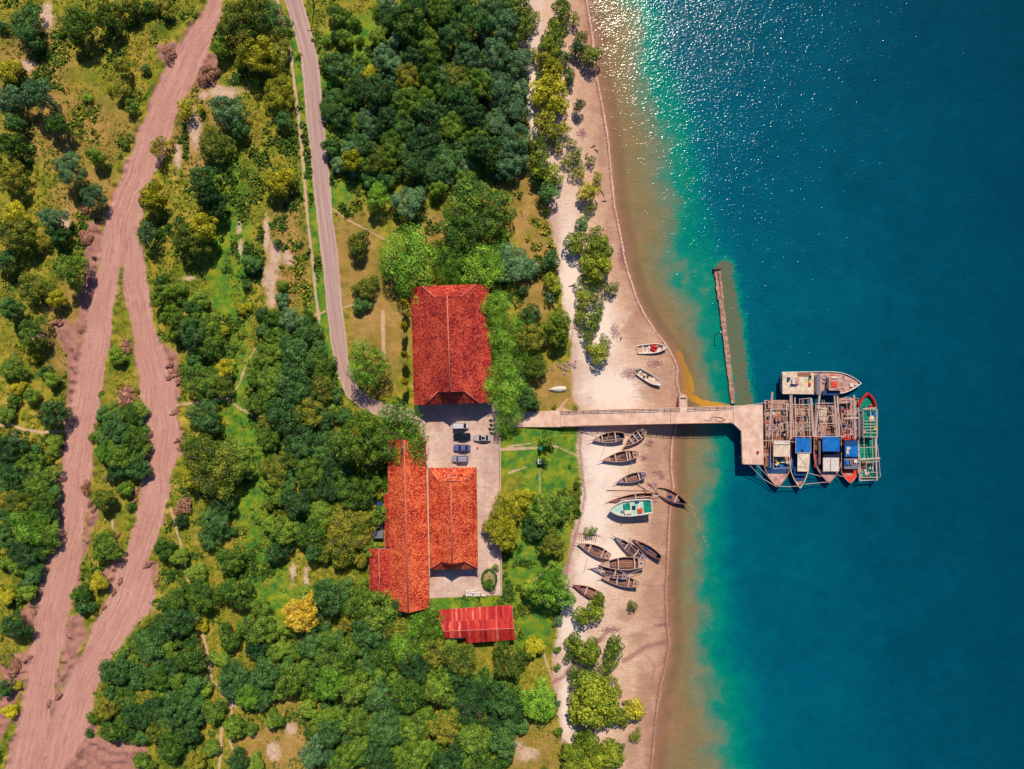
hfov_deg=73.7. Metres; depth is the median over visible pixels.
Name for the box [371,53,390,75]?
broadleaf tree
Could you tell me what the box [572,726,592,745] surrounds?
mangrove tree
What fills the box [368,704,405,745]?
broadleaf tree
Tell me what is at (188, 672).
shrub
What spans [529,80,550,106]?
mangrove tree
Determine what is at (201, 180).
broadleaf tree
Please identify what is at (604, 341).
mangrove tree
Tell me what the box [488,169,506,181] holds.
shrub
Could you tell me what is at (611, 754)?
mangrove tree
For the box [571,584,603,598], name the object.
wooden boat
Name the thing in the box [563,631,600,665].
mangrove tree
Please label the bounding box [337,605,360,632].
broadleaf tree
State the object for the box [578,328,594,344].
mangrove tree
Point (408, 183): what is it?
shrub
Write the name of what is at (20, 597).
shrub
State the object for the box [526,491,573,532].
broadleaf tree
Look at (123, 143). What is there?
shrub
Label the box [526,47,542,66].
mangrove tree
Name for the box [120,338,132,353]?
dead brush
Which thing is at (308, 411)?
broadleaf tree
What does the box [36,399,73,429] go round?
broadleaf tree
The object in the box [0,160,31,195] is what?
broadleaf tree
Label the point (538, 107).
mangrove tree
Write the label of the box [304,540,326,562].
broadleaf tree
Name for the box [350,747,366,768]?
broadleaf tree
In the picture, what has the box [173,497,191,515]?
dead brush
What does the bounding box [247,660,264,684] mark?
broadleaf tree
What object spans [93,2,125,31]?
broadleaf tree
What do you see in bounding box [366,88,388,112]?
broadleaf tree
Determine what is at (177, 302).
shrub
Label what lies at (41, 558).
shrub
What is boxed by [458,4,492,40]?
broadleaf tree
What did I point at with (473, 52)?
broadleaf tree
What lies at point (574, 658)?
mangrove tree
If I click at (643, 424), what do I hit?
steel railing
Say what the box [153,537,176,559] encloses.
broadleaf tree
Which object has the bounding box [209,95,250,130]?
broadleaf tree
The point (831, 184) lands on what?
water
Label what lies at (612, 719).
mangrove tree
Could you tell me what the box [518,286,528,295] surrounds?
shrub
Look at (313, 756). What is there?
broadleaf tree
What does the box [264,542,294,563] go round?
broadleaf tree
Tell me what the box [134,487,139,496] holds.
earth mound
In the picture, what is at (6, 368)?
broadleaf tree
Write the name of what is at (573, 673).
mangrove tree
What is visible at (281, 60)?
broadleaf tree
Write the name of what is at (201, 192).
broadleaf tree
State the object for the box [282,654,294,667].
shrub
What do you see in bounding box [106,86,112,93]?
shrub
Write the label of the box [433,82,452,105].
broadleaf tree
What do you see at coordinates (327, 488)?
broadleaf tree
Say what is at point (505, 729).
broadleaf tree
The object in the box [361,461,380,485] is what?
broadleaf tree
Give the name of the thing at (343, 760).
broadleaf tree
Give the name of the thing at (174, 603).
broadleaf tree
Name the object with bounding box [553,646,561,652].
shrub
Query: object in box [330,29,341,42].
shrub
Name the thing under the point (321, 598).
broadleaf tree
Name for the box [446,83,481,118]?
broadleaf tree
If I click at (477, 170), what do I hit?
shrub
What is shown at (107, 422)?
broadleaf tree
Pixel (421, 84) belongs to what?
shrub
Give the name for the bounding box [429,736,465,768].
broadleaf tree
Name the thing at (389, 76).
shrub
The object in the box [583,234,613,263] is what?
mangrove tree
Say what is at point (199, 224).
broadleaf tree
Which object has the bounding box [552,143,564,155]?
mangrove tree
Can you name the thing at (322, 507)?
broadleaf tree
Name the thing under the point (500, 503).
boundary wall
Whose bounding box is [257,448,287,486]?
broadleaf tree
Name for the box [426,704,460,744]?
broadleaf tree
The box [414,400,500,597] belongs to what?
yard pavement
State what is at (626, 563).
wooden boat
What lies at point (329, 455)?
broadleaf tree
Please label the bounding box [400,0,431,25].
broadleaf tree
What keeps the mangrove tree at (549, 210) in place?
on the ground at (64, 648)
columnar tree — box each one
[400,321,407,330]
[400,351,408,357]
[400,377,408,385]
[401,298,408,306]
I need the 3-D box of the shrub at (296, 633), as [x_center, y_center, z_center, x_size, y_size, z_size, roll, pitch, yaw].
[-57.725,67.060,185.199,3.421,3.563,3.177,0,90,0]
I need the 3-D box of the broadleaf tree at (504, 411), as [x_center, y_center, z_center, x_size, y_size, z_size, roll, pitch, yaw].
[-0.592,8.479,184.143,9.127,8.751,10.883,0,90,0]
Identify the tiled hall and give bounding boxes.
[411,284,491,404]
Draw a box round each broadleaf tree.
[0,59,24,83]
[0,83,34,114]
[0,132,29,158]
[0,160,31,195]
[0,215,39,252]
[0,249,17,271]
[0,297,26,322]
[0,353,30,378]
[0,429,30,461]
[0,460,29,492]
[0,508,14,525]
[0,609,34,638]
[3,106,27,132]
[3,199,31,222]
[3,490,35,518]
[7,505,54,546]
[7,538,42,569]
[9,4,45,50]
[14,451,45,473]
[17,271,56,301]
[17,314,50,351]
[18,568,42,586]
[20,78,61,114]
[22,464,61,498]
[29,534,48,558]
[31,491,59,516]
[32,516,61,547]
[36,208,70,229]
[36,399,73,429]
[40,504,59,520]
[44,113,75,136]
[46,224,70,250]
[53,150,87,186]
[54,254,89,293]
[60,5,100,49]
[69,582,90,602]
[80,183,107,209]
[92,529,122,561]
[92,695,120,720]
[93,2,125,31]
[93,489,115,511]
[94,443,116,462]
[98,650,129,685]
[99,722,130,743]
[100,408,123,436]
[103,682,119,701]
[106,438,135,470]
[106,461,125,481]
[111,0,140,18]
[112,422,134,444]
[114,684,142,711]
[117,402,137,424]
[118,722,137,742]
[120,697,151,730]
[122,424,150,451]
[124,630,148,654]
[126,663,152,690]
[133,460,152,479]
[134,219,158,247]
[134,628,171,663]
[134,687,159,705]
[138,181,167,210]
[143,695,176,720]
[145,720,173,742]
[146,663,169,690]
[149,135,174,158]
[149,284,173,307]
[149,621,173,644]
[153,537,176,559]
[154,727,191,764]
[156,712,174,733]
[158,640,178,658]
[159,302,189,325]
[159,587,184,614]
[161,608,201,637]
[162,689,205,727]
[164,658,183,676]
[168,671,185,690]
[172,222,213,255]
[174,631,208,672]
[174,718,200,743]
[176,97,203,119]
[177,317,206,354]
[179,431,250,504]
[180,362,225,400]
[180,461,204,491]
[183,299,202,316]
[184,397,223,433]
[187,576,222,612]
[188,165,219,195]
[188,212,218,243]
[193,185,228,209]
[194,329,221,360]
[197,520,222,550]
[199,125,236,163]
[200,508,230,538]
[201,697,229,724]
[203,199,227,222]
[207,370,233,397]
[208,437,256,478]
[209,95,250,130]
[209,489,238,515]
[214,547,247,576]
[216,0,272,44]
[216,574,252,610]
[216,658,253,699]
[218,622,241,651]
[222,714,245,739]
[225,745,252,768]
[234,32,277,74]
[235,607,275,643]
[235,681,266,710]
[244,640,268,661]
[245,387,271,414]
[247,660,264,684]
[251,341,280,369]
[251,656,285,689]
[251,687,277,711]
[253,0,293,31]
[255,31,289,77]
[255,427,279,453]
[256,360,285,395]
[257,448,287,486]
[261,168,298,196]
[262,72,295,112]
[262,325,290,346]
[264,308,283,326]
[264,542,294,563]
[265,396,302,436]
[265,641,283,661]
[269,514,299,544]
[270,25,290,49]
[274,361,318,405]
[274,658,310,696]
[278,306,307,332]
[279,333,317,373]
[279,452,299,468]
[280,488,313,519]
[280,589,318,632]
[283,419,320,459]
[289,396,327,429]
[293,455,325,490]
[294,317,324,349]
[295,512,327,551]
[295,632,324,657]
[297,732,329,768]
[300,666,330,691]
[301,620,320,640]
[304,367,334,402]
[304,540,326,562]
[304,589,323,609]
[305,482,320,501]
[305,496,334,526]
[306,348,333,373]
[309,712,328,732]
[311,402,333,430]
[313,576,354,615]
[314,470,349,500]
[314,631,358,676]
[315,541,332,563]
[315,665,352,701]
[317,717,348,748]
[318,52,358,83]
[318,429,340,452]
[319,97,339,119]
[320,450,340,471]
[325,504,380,567]
[326,6,350,26]
[326,105,354,130]
[328,454,354,480]
[329,740,359,768]
[331,409,387,465]
[332,471,381,514]
[334,668,375,703]
[335,89,355,108]
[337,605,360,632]
[337,702,378,737]
[339,149,362,170]
[341,78,366,104]
[342,576,370,619]
[346,230,369,260]
[346,337,391,389]
[348,133,378,158]
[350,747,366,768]
[351,63,366,83]
[351,275,379,298]
[351,615,386,650]
[354,106,378,129]
[354,653,376,680]
[356,588,399,630]
[359,401,428,467]
[360,675,398,710]
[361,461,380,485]
[362,738,396,768]
[363,73,398,113]
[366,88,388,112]
[366,181,390,213]
[368,151,393,174]
[368,633,396,671]
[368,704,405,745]
[370,505,386,525]
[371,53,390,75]
[375,104,398,132]
[376,5,400,32]
[377,611,410,641]
[379,127,403,159]
[379,221,437,303]
[384,3,430,47]
[387,703,406,724]
[388,109,416,138]
[388,186,425,219]
[388,619,433,664]
[390,598,404,616]
[390,673,427,713]
[391,86,426,125]
[395,60,420,90]
[396,734,432,768]
[397,706,429,741]
[398,650,431,689]
[399,148,427,184]
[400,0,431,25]
[400,46,425,71]
[405,106,424,126]
[405,120,442,156]
[407,602,444,638]
[409,26,439,53]
[413,98,448,131]
[417,739,441,759]
[418,61,440,87]
[418,158,450,183]
[420,672,455,706]
[421,633,448,667]
[426,45,450,66]
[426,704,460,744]
[427,0,458,25]
[428,138,467,179]
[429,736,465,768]
[431,245,461,284]
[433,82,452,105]
[437,21,470,53]
[437,175,516,260]
[438,110,464,144]
[441,641,476,677]
[442,60,476,94]
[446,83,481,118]
[447,668,471,689]
[448,0,473,11]
[449,242,508,288]
[451,40,482,68]
[452,677,498,733]
[454,104,487,132]
[455,169,479,187]
[456,716,492,754]
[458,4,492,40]
[463,135,500,167]
[465,68,495,102]
[469,119,488,143]
[470,747,508,768]
[474,665,495,688]
[476,0,506,16]
[479,289,512,328]
[481,33,510,70]
[481,108,508,136]
[481,238,512,271]
[481,517,517,553]
[481,709,507,731]
[482,8,519,39]
[482,353,528,406]
[483,717,517,758]
[484,311,526,353]
[487,680,521,718]
[488,491,527,525]
[489,149,525,180]
[490,70,516,112]
[491,337,532,379]
[492,640,531,678]
[493,398,526,435]
[494,240,539,282]
[495,121,531,161]
[500,92,531,121]
[502,48,534,77]
[504,678,521,697]
[507,700,523,724]
[509,368,528,388]
[512,488,536,509]
[514,322,547,355]
[515,383,540,409]
[516,303,542,325]
[516,675,557,722]
[521,350,547,379]
[521,560,575,610]
[522,512,547,541]
[525,634,545,657]
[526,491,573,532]
[538,526,566,556]
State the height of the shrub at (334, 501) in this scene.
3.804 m
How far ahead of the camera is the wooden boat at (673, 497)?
188.76 m
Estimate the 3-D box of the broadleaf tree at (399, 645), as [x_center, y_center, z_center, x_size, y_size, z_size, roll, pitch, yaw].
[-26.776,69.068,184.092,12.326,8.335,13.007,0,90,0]
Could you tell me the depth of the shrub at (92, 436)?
184.59 m
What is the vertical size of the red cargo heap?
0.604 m
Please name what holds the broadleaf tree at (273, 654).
on the ground at (64, 648)
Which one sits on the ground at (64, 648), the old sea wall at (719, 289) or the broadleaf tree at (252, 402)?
the broadleaf tree at (252, 402)
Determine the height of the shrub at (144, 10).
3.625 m
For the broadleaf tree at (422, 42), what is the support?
on the ground at (64, 648)
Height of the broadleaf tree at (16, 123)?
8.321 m
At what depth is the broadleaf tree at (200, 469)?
179.45 m
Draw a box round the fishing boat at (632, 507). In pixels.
[609,498,652,516]
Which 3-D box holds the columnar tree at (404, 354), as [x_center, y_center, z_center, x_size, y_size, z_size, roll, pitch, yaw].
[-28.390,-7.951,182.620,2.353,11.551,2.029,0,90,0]
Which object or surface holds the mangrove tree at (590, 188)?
on the ground at (64, 648)
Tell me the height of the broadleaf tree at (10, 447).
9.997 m
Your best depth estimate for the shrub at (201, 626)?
184.64 m
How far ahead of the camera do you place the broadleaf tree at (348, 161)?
181.21 m
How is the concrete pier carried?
on the ground at (64, 648)
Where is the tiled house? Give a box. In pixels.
[428,467,477,569]
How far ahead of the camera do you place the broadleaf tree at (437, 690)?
179.98 m
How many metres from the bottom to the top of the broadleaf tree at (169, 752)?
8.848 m
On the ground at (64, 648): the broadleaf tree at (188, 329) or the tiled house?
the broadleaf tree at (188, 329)
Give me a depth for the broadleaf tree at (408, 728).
182.33 m
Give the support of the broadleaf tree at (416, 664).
on the ground at (64, 648)
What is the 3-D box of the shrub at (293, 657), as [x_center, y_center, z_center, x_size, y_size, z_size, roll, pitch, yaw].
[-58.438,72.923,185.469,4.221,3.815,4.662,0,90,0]
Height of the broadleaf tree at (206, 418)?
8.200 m
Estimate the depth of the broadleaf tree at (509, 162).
181.71 m
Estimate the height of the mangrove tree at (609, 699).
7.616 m
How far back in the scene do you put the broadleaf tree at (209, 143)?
181.54 m
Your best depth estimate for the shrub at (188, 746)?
184.80 m
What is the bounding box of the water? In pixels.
[593,0,1023,768]
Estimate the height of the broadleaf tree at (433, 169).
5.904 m
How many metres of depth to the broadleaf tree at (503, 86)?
181.64 m
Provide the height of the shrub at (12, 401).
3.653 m
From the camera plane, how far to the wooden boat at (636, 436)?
186.67 m
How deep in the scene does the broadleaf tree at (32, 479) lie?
181.97 m
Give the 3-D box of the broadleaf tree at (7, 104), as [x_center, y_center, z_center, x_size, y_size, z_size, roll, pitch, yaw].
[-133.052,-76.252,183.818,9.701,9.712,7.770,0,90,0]
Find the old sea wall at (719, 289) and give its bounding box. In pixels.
[712,267,734,403]
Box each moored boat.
[763,392,794,486]
[780,371,861,394]
[789,397,814,487]
[813,395,845,482]
[839,395,859,482]
[857,393,880,480]
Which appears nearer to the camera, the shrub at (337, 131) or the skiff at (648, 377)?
the shrub at (337, 131)
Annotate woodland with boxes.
[0,0,554,768]
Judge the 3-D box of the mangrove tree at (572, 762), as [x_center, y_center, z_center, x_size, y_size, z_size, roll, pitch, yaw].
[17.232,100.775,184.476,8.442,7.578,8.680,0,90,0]
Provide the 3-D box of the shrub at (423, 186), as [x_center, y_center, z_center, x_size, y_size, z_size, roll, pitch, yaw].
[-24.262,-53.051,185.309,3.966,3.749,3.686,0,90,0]
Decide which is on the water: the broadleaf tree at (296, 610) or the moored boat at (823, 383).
the moored boat at (823, 383)
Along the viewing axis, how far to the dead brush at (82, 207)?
186.04 m
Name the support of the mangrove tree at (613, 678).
on the ground at (64, 648)
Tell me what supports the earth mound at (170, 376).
on the ground at (64, 648)
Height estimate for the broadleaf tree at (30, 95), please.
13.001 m
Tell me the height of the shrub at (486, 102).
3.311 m
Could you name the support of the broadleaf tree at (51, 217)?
on the ground at (64, 648)
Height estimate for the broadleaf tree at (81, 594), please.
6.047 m
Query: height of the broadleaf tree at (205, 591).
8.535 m
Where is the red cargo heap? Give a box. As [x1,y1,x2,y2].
[650,345,657,351]
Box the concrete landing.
[677,394,686,407]
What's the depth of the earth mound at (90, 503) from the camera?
185.72 m
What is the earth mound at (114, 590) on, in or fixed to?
on the ground at (64, 648)
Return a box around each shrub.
[0,20,10,32]
[0,654,15,667]
[6,394,22,409]
[10,381,27,395]
[12,680,22,689]
[15,593,24,602]
[26,347,41,363]
[36,459,48,469]
[36,553,48,561]
[39,366,52,379]
[41,453,56,463]
[41,544,57,555]
[56,26,66,38]
[81,93,93,101]
[84,728,93,737]
[86,709,102,723]
[87,432,99,440]
[100,714,115,726]
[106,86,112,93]
[113,710,126,724]
[115,380,123,387]
[119,138,128,148]
[125,502,136,512]
[127,730,138,744]
[135,415,148,431]
[139,63,151,75]
[140,1,156,15]
[152,275,169,286]
[172,293,182,305]
[174,513,188,526]
[174,636,185,648]
[178,290,188,302]
[181,743,193,758]
[183,666,196,682]
[183,740,196,751]
[194,618,207,632]
[221,325,230,335]
[221,525,237,538]
[235,302,252,315]
[241,279,251,290]
[244,382,256,394]
[252,332,263,346]
[254,307,268,321]
[263,496,278,510]
[272,239,282,247]
[272,509,283,523]
[273,436,286,450]
[275,292,290,309]
[276,280,288,290]
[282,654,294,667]
[289,646,302,661]
[292,628,303,637]
[295,681,308,699]
[302,308,316,320]
[303,727,317,739]
[305,657,319,668]
[308,690,319,701]
[311,431,319,442]
[316,628,331,639]
[317,746,332,756]
[320,620,331,633]
[320,700,331,709]
[322,34,332,45]
[323,369,333,378]
[324,356,336,368]
[325,497,338,505]
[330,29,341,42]
[331,124,342,138]
[333,702,347,713]
[346,631,357,643]
[348,16,362,30]
[349,168,361,177]
[350,96,364,108]
[355,36,364,46]
[355,53,368,64]
[360,151,369,159]
[361,129,374,140]
[364,737,379,752]
[367,498,376,509]
[369,487,383,500]
[371,6,382,18]
[373,128,388,140]
[385,71,399,85]
[387,46,397,57]
[387,93,393,104]
[390,168,405,179]
[401,735,410,748]
[404,177,414,190]
[412,79,423,88]
[416,182,428,192]
[419,277,431,285]
[421,707,437,720]
[437,666,449,678]
[438,659,449,671]
[444,175,453,185]
[470,163,482,178]
[473,35,488,48]
[478,91,491,106]
[482,163,494,175]
[482,580,495,590]
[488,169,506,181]
[492,564,498,570]
[506,117,519,127]
[516,68,529,80]
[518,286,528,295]
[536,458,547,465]
[552,614,562,625]
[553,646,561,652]
[553,663,560,670]
[554,727,562,736]
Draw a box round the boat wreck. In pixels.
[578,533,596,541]
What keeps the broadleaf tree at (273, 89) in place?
on the ground at (64, 648)
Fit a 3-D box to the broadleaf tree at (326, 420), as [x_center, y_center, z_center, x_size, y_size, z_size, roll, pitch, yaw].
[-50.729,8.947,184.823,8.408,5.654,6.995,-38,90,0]
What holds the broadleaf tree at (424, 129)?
on the ground at (64, 648)
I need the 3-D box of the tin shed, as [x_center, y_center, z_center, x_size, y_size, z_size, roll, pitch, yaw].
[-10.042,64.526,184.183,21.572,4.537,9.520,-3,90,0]
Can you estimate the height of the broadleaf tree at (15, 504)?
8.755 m
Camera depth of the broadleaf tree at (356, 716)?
181.89 m
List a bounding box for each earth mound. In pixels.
[30,609,36,616]
[46,699,51,708]
[52,319,61,324]
[53,692,61,700]
[87,499,92,506]
[90,505,96,513]
[111,588,116,596]
[117,577,122,585]
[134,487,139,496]
[142,561,151,567]
[154,577,159,587]
[164,361,173,367]
[166,373,177,380]
[168,367,178,372]
[169,408,180,415]
[173,437,180,443]
[175,378,180,385]
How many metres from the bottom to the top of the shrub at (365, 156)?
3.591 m
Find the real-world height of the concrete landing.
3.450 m
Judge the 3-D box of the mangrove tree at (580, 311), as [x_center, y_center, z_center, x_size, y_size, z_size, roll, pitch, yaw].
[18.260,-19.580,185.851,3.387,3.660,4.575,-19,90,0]
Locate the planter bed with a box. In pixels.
[481,567,497,590]
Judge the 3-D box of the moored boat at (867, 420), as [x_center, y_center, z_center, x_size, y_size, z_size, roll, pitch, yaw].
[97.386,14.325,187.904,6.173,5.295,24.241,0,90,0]
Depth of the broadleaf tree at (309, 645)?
182.45 m
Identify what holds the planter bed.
on the yard pavement
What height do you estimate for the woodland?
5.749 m
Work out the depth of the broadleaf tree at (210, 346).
181.72 m
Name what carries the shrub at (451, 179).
on the ground at (64, 648)
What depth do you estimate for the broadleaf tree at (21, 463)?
181.71 m
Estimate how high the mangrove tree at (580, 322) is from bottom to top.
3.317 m
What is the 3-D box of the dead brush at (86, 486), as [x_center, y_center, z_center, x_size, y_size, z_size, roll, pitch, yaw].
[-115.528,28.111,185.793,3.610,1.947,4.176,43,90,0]
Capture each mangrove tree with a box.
[508,0,531,23]
[516,11,534,41]
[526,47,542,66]
[527,135,547,151]
[528,149,549,174]
[529,8,540,29]
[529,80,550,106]
[529,168,546,186]
[532,162,560,183]
[533,110,557,137]
[534,65,546,79]
[535,73,568,106]
[535,101,555,112]
[536,181,559,202]
[537,30,563,71]
[538,51,564,78]
[539,311,570,346]
[540,249,560,270]
[543,271,561,293]
[544,16,568,38]
[544,206,551,215]
[544,288,554,302]
[546,98,569,115]
[546,128,561,145]
[549,174,563,188]
[550,0,571,24]
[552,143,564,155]
[555,120,571,133]
[558,740,569,755]
[559,152,571,166]
[560,51,571,64]
[561,743,590,768]
[563,231,587,255]
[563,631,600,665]
[563,647,583,662]
[564,138,576,147]
[565,68,574,85]
[567,165,584,178]
[567,664,583,680]
[567,670,619,727]
[568,11,579,26]
[568,38,583,59]
[568,147,582,166]
[568,685,584,705]
[569,668,599,692]
[570,730,601,758]
[572,404,580,411]
[572,603,604,626]
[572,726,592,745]
[573,98,585,113]
[573,283,588,294]
[574,30,588,42]
[574,304,585,319]
[574,318,584,327]
[575,215,588,232]
[575,290,593,309]
[576,181,600,200]
[577,273,599,285]
[578,255,612,283]
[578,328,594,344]
[579,245,592,259]
[580,44,602,66]
[582,306,601,332]
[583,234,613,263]
[583,711,606,730]
[584,200,596,214]
[584,526,597,536]
[584,747,604,768]
[585,738,624,768]
[586,155,595,165]
[586,647,601,666]
[587,225,603,239]
[587,342,610,366]
[588,286,605,303]
[588,591,605,614]
[592,171,602,183]
[592,301,604,313]
[595,673,613,692]
[597,279,606,287]
[599,656,614,673]
[600,333,611,346]
[602,281,618,295]
[602,688,616,706]
[602,700,626,728]
[603,634,624,659]
[604,654,618,675]
[606,673,617,681]
[613,683,622,696]
[618,716,628,728]
[621,697,645,720]
[627,600,638,611]
[629,726,641,741]
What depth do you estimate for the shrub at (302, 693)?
184.91 m
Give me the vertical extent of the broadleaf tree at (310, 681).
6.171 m
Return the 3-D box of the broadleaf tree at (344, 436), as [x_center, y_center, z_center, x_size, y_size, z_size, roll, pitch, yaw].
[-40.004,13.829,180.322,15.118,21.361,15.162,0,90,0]
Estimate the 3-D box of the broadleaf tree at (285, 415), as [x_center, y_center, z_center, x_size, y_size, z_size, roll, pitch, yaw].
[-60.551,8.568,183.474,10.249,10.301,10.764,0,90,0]
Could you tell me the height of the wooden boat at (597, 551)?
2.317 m
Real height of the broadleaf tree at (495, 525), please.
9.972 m
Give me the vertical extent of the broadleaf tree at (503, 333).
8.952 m
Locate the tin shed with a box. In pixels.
[436,605,515,642]
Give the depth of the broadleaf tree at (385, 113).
181.78 m
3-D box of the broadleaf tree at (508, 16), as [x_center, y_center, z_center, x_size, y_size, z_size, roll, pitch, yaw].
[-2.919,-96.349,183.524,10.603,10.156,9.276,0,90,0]
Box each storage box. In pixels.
[373,501,382,510]
[373,529,383,537]
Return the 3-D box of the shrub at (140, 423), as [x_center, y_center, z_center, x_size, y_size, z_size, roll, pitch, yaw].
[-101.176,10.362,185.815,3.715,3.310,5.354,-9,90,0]
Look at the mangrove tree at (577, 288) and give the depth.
185.09 m
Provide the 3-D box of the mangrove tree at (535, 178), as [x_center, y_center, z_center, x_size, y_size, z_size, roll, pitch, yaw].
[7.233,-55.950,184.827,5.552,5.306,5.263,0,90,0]
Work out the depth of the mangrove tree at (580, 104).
184.72 m
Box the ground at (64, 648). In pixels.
[0,0,686,768]
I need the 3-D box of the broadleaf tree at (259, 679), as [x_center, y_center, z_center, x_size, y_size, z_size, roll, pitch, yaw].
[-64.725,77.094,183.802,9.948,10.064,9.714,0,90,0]
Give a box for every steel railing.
[561,408,680,411]
[561,422,730,426]
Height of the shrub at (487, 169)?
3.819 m
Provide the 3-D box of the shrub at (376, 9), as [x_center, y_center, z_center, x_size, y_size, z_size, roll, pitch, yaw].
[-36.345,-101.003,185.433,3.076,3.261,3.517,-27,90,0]
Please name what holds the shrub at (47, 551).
on the ground at (64, 648)
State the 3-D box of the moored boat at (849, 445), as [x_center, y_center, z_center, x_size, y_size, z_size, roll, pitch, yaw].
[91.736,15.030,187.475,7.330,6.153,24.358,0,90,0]
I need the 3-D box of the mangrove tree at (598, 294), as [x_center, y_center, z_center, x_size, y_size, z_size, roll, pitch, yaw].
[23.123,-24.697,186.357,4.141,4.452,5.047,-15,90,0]
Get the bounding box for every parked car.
[452,422,468,429]
[452,455,468,461]
[453,433,470,440]
[453,444,470,451]
[473,434,490,440]
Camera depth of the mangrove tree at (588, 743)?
182.30 m
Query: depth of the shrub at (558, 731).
185.01 m
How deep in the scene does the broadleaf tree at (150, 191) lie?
181.33 m
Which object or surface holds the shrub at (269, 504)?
on the ground at (64, 648)
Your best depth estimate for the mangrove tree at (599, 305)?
185.41 m
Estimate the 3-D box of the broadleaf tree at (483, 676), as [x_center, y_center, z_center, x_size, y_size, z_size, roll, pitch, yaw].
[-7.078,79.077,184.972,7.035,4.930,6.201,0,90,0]
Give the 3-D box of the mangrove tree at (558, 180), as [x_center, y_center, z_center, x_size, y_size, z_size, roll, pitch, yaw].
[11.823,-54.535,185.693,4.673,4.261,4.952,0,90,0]
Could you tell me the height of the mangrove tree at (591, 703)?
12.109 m
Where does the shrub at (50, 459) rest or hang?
on the ground at (64, 648)
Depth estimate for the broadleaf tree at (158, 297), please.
181.35 m
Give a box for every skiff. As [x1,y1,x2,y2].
[636,368,660,384]
[637,343,666,353]
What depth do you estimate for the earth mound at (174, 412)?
186.22 m
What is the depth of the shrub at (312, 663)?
184.59 m
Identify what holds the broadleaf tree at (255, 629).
on the ground at (64, 648)
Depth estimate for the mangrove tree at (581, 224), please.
184.50 m
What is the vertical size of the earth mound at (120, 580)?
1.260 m
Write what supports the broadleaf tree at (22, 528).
on the ground at (64, 648)
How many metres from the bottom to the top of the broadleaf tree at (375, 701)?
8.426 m
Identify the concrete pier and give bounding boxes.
[514,405,763,464]
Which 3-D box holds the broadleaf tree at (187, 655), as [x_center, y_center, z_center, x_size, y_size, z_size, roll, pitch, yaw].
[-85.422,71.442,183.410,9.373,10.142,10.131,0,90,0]
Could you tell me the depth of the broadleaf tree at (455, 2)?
182.79 m
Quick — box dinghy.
[548,386,565,391]
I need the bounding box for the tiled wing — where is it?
[369,546,390,596]
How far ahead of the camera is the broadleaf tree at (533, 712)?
181.60 m
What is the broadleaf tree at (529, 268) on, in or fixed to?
on the ground at (64, 648)
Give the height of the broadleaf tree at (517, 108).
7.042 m
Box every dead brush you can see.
[3,656,21,677]
[79,203,88,213]
[79,230,93,243]
[79,479,90,495]
[115,385,138,406]
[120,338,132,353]
[161,44,175,62]
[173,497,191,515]
[196,64,219,85]
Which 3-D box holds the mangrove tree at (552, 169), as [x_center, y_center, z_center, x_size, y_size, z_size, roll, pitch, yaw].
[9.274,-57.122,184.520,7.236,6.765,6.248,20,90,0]
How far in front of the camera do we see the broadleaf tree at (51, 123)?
181.04 m
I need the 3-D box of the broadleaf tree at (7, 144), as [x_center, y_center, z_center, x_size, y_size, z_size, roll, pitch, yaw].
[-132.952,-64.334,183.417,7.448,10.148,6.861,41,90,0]
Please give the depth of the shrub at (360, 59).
184.51 m
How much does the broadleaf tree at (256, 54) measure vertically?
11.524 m
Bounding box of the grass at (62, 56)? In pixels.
[0,0,581,768]
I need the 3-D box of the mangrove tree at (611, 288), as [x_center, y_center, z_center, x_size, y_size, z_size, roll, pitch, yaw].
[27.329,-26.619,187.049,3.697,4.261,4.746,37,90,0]
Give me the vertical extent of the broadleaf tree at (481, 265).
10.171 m
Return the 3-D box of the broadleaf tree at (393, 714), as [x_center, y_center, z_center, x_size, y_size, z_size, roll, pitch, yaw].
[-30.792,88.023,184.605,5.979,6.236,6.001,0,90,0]
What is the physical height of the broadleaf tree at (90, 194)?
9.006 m
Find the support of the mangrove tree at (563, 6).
on the ground at (64, 648)
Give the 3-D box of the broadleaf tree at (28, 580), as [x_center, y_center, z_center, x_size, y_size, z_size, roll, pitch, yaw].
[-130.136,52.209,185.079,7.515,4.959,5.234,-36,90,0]
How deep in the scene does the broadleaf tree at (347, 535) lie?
180.25 m
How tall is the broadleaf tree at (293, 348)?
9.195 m
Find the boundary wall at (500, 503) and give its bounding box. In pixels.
[499,433,501,595]
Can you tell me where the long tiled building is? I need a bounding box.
[384,438,428,612]
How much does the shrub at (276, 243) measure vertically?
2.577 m
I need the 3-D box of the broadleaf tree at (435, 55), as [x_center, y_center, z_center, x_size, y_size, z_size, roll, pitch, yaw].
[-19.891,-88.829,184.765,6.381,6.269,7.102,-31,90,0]
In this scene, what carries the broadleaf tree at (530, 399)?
on the ground at (64, 648)
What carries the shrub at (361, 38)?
on the ground at (64, 648)
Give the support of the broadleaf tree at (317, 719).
on the ground at (64, 648)
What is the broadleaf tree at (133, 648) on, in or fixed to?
on the ground at (64, 648)
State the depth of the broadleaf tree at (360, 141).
182.75 m
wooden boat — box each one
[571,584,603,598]
[574,542,610,567]
[589,432,624,458]
[590,567,643,579]
[595,557,645,569]
[597,575,638,586]
[600,450,638,461]
[605,493,660,502]
[612,535,646,559]
[613,464,646,487]
[621,428,646,450]
[629,537,661,559]
[655,487,690,505]
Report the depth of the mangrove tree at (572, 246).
183.12 m
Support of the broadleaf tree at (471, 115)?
on the ground at (64, 648)
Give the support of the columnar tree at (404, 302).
on the ground at (64, 648)
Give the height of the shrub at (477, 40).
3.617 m
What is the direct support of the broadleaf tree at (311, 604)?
on the ground at (64, 648)
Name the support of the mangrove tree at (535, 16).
on the ground at (64, 648)

